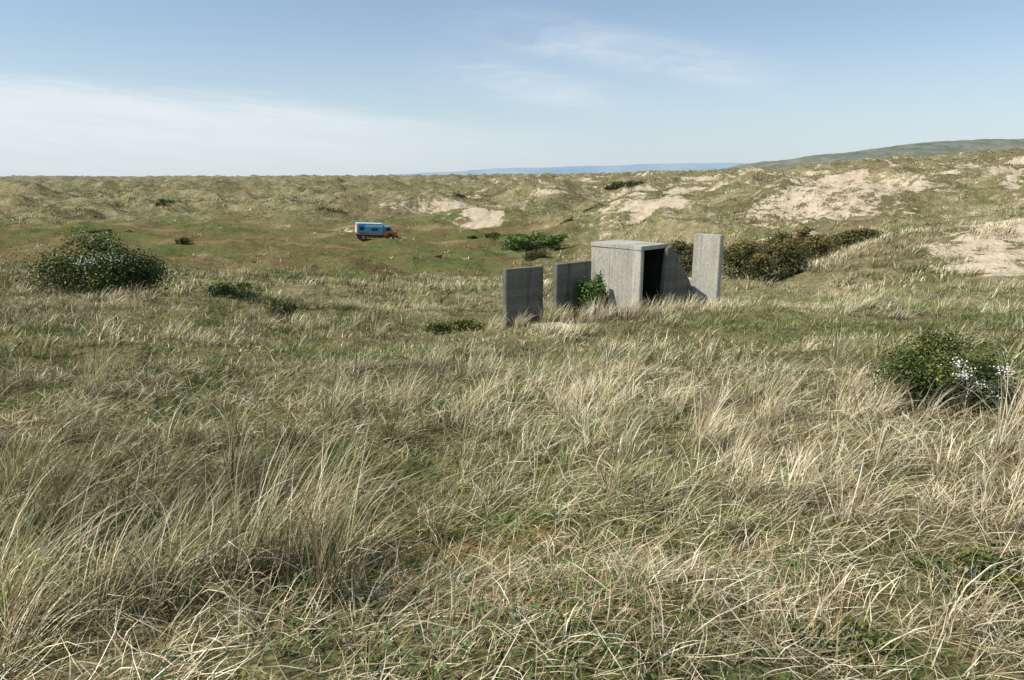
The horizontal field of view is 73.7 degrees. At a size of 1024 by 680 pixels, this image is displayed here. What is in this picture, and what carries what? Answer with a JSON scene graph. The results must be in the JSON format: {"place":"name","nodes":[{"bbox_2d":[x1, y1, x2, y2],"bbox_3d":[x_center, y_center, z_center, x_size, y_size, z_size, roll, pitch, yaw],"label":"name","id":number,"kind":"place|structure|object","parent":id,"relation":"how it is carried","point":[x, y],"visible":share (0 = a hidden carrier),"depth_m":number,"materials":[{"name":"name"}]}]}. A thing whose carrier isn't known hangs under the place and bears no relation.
{"place":"outdoors","nodes":[
{"label":"outdoors","id":0,"kind":"place"},
{"bbox_2d":[0,147,1023,679],"bbox_3d":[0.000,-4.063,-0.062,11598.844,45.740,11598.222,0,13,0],"label":"dune ground","id":1,"kind":"structure","parent":0,"point":[226,245],"depth_m":10.59,"materials":[{"name":"green plant"}]},
{"bbox_2d":[11,221,186,295],"bbox_3d":[-13.402,-2.410,21.719,5.023,2.716,3.833,0,13,0],"label":"hawthorn bush","id":2,"kind":"object","parent":1,"relation":"on","point":[111,266],"visible":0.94,"depth_m":21.06,"materials":[{"name":"green plant"}]},
{"bbox_2d":[90,229,112,233],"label":"scrub bush","id":3,"kind":"object","parent":1,"relation":"on","point":[104,230],"visible":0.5,"depth_m":116.06,"materials":[{"name":"green plant"}]},
{"bbox_2d":[155,198,175,205],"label":"scrub bush","id":4,"kind":"object","parent":1,"relation":"on","point":[162,201],"visible":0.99,"depth_m":185.77,"materials":[{"name":"green plant"}]},
{"bbox_2d":[174,237,192,244],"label":"gorse bush","id":5,"kind":"object","parent":1,"relation":"on","point":[184,240],"visible":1,"depth_m":91.06,"materials":[{"name":"green plant"}]},
{"bbox_2d":[194,280,265,300],"bbox_3d":[-8.355,-1.438,20.350,2.007,0.775,1.103,-6,15,-22],"label":"creeping scrub","id":6,"kind":"object","parent":1,"relation":"on","point":[222,288],"visible":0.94,"depth_m":20.14,"materials":[{"name":"green plant"}]},
{"bbox_2d":[264,296,301,315],"bbox_3d":[-6.500,-0.964,19.339,0.996,0.586,1.105,-5,14,-20],"label":"creeping scrub","id":7,"kind":"object","parent":1,"relation":"on","point":[284,305],"visible":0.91,"depth_m":19.19,"materials":[{"name":"green plant"}]},
{"bbox_2d":[313,204,345,213],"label":"scrub bush","id":8,"kind":"object","parent":1,"relation":"on","point":[329,209],"visible":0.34,"depth_m":144.87,"materials":[{"name":"green plant"}]},
{"bbox_2d":[355,222,406,240],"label":"box truck","id":9,"kind":"object","parent":1,"relation":"on","point":[375,230],"visible":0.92,"depth_m":103.85,"materials":[{"name":"blue metal"}]},
{"bbox_2d":[415,318,491,335],"bbox_3d":[-1.483,-0.313,16.642,2.018,0.592,0.961,0,13,0],"label":"creeping scrub","id":10,"kind":"object","parent":1,"relation":"on","point":[439,327],"visible":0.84,"depth_m":16.39,"materials":[{"name":"green plant"}]},
{"bbox_2d":[450,192,467,198],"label":"scrub bush","id":11,"kind":"object","parent":1,"relation":"on","point":[460,196],"visible":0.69,"depth_m":176.44,"materials":[{"name":"green plant"}]},
{"bbox_2d":[467,235,476,238],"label":"gorse bush","id":12,"kind":"object","parent":1,"relation":"on","point":[472,237],"visible":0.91,"depth_m":102.86,"materials":[{"name":"green plant"}]},
{"bbox_2d":[484,232,500,238],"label":"scrub bush","id":13,"kind":"object","parent":1,"relation":"on","point":[493,236],"visible":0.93,"depth_m":108.92,"materials":[{"name":"green plant"}]},
{"bbox_2d":[0,451,1023,679],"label":"dead straw","id":14,"kind":"object","parent":1,"relation":"on","point":[547,551],"visible":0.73,"depth_m":2.90,"materials":[{"name":"beige plant"}]},
{"bbox_2d":[0,422,1023,678],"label":"marram grass","id":15,"kind":"structure","parent":1,"relation":"on","point":[204,526],"depth_m":3.51,"materials":[{"name":"beige plant"}]},
{"bbox_2d":[0,316,1023,633],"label":"tall marram grass","id":16,"kind":"structure","parent":1,"relation":"on","point":[302,530],"depth_m":3.46,"materials":[{"name":"beige plant"}]},
{"bbox_2d":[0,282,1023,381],"bbox_3d":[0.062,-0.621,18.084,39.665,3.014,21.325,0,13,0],"label":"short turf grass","id":17,"kind":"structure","parent":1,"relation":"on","point":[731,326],"depth_m":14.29,"materials":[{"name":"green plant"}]},
{"bbox_2d":[0,348,1023,540],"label":"dead straw","id":18,"kind":"object","parent":1,"relation":"on","point":[660,435],"visible":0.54,"depth_m":6.53,"materials":[{"name":"beige plant"}]},
{"bbox_2d":[0,277,1023,368],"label":"marram grass","id":19,"kind":"structure","parent":1,"relation":"on","point":[865,304],"depth_m":15.98,"materials":[{"name":"plant"}]},
{"bbox_2d":[0,208,1023,302],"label":"marram grass","id":20,"kind":"structure","parent":1,"relation":"on","point":[7,273],"depth_m":30.51,"materials":[{"name":"plant"}]},
{"bbox_2d":[0,147,1023,226],"bbox_3d":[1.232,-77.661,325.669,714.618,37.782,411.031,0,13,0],"label":"dune grass","id":21,"kind":"structure","parent":1,"relation":"on","point":[239,184],"depth_m":273.22,"materials":[{"name":"green plant"}]},
{"bbox_2d":[0,335,1023,679],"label":"herbs","id":22,"kind":"object","parent":1,"relation":"on","point":[532,589],"visible":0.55,"depth_m":3.25,"materials":[{"name":"green plant"}]},
{"bbox_2d":[3,165,1023,265],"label":"dune grass","id":23,"kind":"structure","parent":1,"relation":"on","point":[709,205],"depth_m":98.90,"materials":[{"name":"green plant"}]},
{"bbox_2d":[503,266,542,328],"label":"concrete wall","id":24,"kind":"structure","parent":1,"relation":"on","point":[522,289],"depth_m":18.50,"materials":[{"name":"grey concrete"}]},
{"bbox_2d":[492,231,571,251],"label":"willow bush","id":25,"kind":"object","parent":1,"relation":"on","point":[520,241],"visible":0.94,"depth_m":92.87,"materials":[{"name":"green plant"}]},
{"bbox_2d":[520,248,550,260],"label":"creeping scrub","id":26,"kind":"object","parent":1,"relation":"on","point":[531,254],"visible":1,"depth_m":67.46,"materials":[{"name":"green plant"}]},
{"bbox_2d":[560,217,572,223],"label":"scrub bush","id":27,"kind":"object","parent":1,"relation":"on","point":[567,220],"visible":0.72,"depth_m":106.44,"materials":[{"name":"green plant"}]},
{"bbox_2d":[553,260,590,321],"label":"concrete wall","id":28,"kind":"structure","parent":1,"relation":"on","point":[566,276],"depth_m":18.91,"materials":[{"name":"grey concrete"}]},
{"bbox_2d":[573,270,611,316],"bbox_3d":[2.255,-1.168,18.976,1.142,1.561,0.759,0,13,0],"label":"elder bush","id":29,"kind":"object","parent":1,"relation":"on","point":[595,288],"visible":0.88,"depth_m":18.88,"materials":[{"name":"green plant"}]},
{"bbox_2d":[582,203,605,212],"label":"gorse bush","id":30,"kind":"object","parent":1,"relation":"on","point":[596,205],"visible":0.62,"depth_m":117.54,"materials":[{"name":"green plant"}]},
{"bbox_2d":[603,179,644,190],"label":"gorse bush","id":31,"kind":"object","parent":1,"relation":"on","point":[615,185],"visible":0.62,"depth_m":189.50,"materials":[{"name":"green plant"}]},
{"bbox_2d":[591,240,691,317],"bbox_3d":[4.064,-1.608,20.665,2.955,2.750,1.965,-12,18,-41],"label":"concrete bunker","id":32,"kind":"object","parent":1,"relation":"on","point":[636,269],"visible":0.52,"depth_m":19.71},
{"bbox_2d":[667,240,722,276],"bbox_3d":[8.043,-3.832,32.902,3.927,1.993,3.617,11,17,39],"label":"sea buckthorn bush","id":33,"kind":"object","parent":1,"relation":"on","point":[679,248],"visible":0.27,"depth_m":32.78,"materials":[{"name":"green plant"}]},
{"bbox_2d":[691,233,723,307],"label":"concrete wall","id":34,"kind":"structure","parent":1,"relation":"on","point":[707,263],"depth_m":20.11,"materials":[{"name":"grey concrete"}]},
{"bbox_2d":[721,235,813,281],"bbox_3d":[11.200,-3.558,30.344,4.537,2.268,2.557,0,13,0],"label":"sea buckthorn bush","id":35,"kind":"object","parent":1,"relation":"on","point":[744,253],"visible":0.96,"depth_m":30.07,"materials":[{"name":"green plant"}]},
{"bbox_2d":[752,225,850,267],"bbox_3d":[14.813,-4.931,36.199,4.916,2.433,4.933,-10,17,-36],"label":"sea buckthorn bush","id":36,"kind":"object","parent":1,"relation":"on","point":[814,243],"visible":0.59,"depth_m":35.23,"materials":[{"name":"green plant"}]},
{"bbox_2d":[776,614,905,666],"bbox_3d":[1.193,1.141,2.494,0.453,0.199,0.349,0,13,0],"label":"bramble patch","id":37,"kind":"object","parent":1,"relation":"on","point":[877,639],"visible":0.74,"depth_m":2.48,"materials":[{"name":"green plant"}]},
{"bbox_2d":[786,227,903,249],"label":"sea buckthorn bush","id":38,"kind":"object","parent":1,"relation":"on","point":[856,234],"visible":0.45,"depth_m":49.12,"materials":[{"name":"green plant"}]},
{"bbox_2d":[863,321,1023,413],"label":"hawthorn bush","id":39,"kind":"object","parent":1,"relation":"on","point":[923,375],"visible":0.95,"depth_m":6.82,"materials":[{"name":"green plant"}]},
{"bbox_2d":[892,542,1023,604],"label":"bramble patch","id":40,"kind":"object","parent":1,"relation":"on","point":[1015,578],"visible":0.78,"depth_m":3.15,"materials":[{"name":"green plant"}]},
{"bbox_2d":[0,332,1023,526],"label":"marram grass","id":41,"kind":"structure","parent":0,"point":[626,418],"depth_m":6.18,"materials":[{"name":"beige plant"}]},
{"bbox_2d":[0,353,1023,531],"bbox_3d":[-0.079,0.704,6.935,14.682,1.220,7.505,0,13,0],"label":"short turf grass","id":42,"kind":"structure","parent":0,"point":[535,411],"depth_m":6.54,"materials":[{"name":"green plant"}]},
{"bbox_2d":[0,0,1023,176],"label":"sky","id":43,"kind":"structure","parent":0,"point":[118,88],"materials":[{"name":"blue"}]},
{"bbox_2d":[385,163,748,175],"bbox_3d":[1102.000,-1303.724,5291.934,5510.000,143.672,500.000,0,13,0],"label":"distant coast hills","id":44,"kind":"structure","parent":0,"point":[629,168],"depth_m":5224.67,"materials":[{"name":"blue"}]},
{"bbox_2d":[474,291,708,330],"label":"tall marram grass","id":45,"kind":"structure","parent":0,"point":[626,313],"depth_m":17.72,"materials":[{"name":"beige plant"}]},
{"bbox_2d":[719,139,1023,169],"bbox_3d":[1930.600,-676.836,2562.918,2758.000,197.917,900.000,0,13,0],"label":"heath hill","id":46,"kind":"structure","parent":0,"point":[938,147],"depth_m":2508.05,"materials":[{"name":"green plant"}]}
]}

